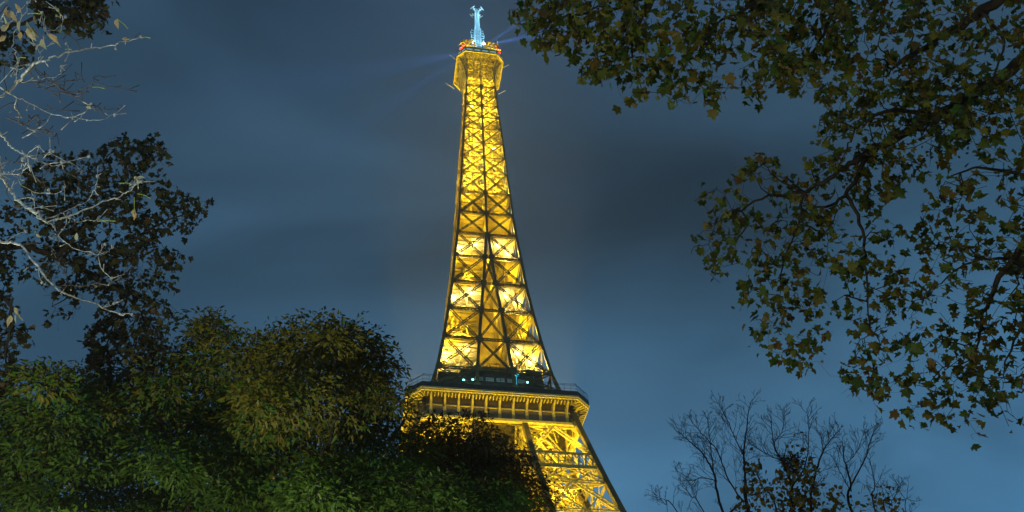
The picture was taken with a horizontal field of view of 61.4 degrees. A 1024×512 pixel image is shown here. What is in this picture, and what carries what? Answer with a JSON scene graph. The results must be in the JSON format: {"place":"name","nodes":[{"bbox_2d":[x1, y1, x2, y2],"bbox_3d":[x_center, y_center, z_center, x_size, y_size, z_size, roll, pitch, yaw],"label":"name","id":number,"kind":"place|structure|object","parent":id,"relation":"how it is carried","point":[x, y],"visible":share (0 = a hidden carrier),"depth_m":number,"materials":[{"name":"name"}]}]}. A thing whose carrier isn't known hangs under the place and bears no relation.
{"place":"outdoors","nodes":[
{"label":"outdoors","id":0,"kind":"place"},
{"bbox_2d":[0,0,153,326],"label":"pale tree","id":1,"kind":"object","parent":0,"point":[31,32],"visible":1,"depth_m":5.63,"materials":[{"name":"grey plant"}]},
{"bbox_2d":[253,450,548,511],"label":"leafy tree","id":2,"kind":"object","parent":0,"point":[293,492],"visible":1,"depth_m":16.20,"materials":[{"name":"green plant"}]},
{"bbox_2d":[398,404,565,511],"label":"leafy tree","id":3,"kind":"object","parent":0,"point":[456,452],"visible":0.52,"depth_m":24.08,"materials":[{"name":"green plant"}]},
{"bbox_2d":[397,6,626,511],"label":"lattice tower","id":4,"kind":"structure","parent":0,"point":[487,358],"depth_m":213.03,"materials":[{"name":"metal"}]},
{"bbox_2d":[0,0,1023,511],"label":"sky","id":5,"kind":"structure","parent":0,"point":[323,136],"materials":[{"name":"blue"}]},
{"label":"ground","id":6,"kind":"structure","parent":0,"visible":0},
{"bbox_2d":[0,352,143,511],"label":"leafy tree","id":7,"kind":"object","parent":6,"relation":"on","point":[57,457],"visible":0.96,"depth_m":17.71,"materials":[{"name":"green plant"}]},
{"bbox_2d":[0,0,214,403],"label":"plane tree","id":8,"kind":"object","parent":6,"relation":"on","point":[78,263],"visible":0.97,"depth_m":20.61,"materials":[{"name":"green plant"}]},
{"bbox_2d":[68,305,284,511],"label":"leafy tree","id":9,"kind":"object","parent":6,"relation":"on","point":[184,479],"visible":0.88,"depth_m":19.39,"materials":[{"name":"green plant"}]},
{"bbox_2d":[197,306,448,511],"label":"leafy tree","id":10,"kind":"object","parent":6,"relation":"on","point":[358,400],"visible":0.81,"depth_m":18.38,"materials":[{"name":"green plant"}]},
{"bbox_2d":[643,390,845,511],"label":"bare tree","id":11,"kind":"object","parent":6,"relation":"on","point":[745,489],"visible":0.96,"depth_m":25.98,"materials":[{"name":"brown plant"}]},
{"bbox_2d":[775,446,807,478],"bbox_3d":[8.289,6.180,25.827,0.908,0.957,0.914,-1,-46,-2],"label":"bird nest","id":12,"kind":"object","parent":11,"relation":"on","point":[785,461],"visible":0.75,"depth_m":25.72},
{"bbox_2d":[507,0,1023,450],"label":"plane tree","id":13,"kind":"object","parent":6,"relation":"on","point":[786,63],"visible":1,"depth_m":12.22,"materials":[{"name":"green plant"}]},
{"bbox_2d":[821,410,921,511],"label":"bare tree","id":14,"kind":"object","parent":6,"relation":"on","point":[880,501],"visible":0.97,"depth_m":28.16,"materials":[{"name":"brown plant"}]}
]}

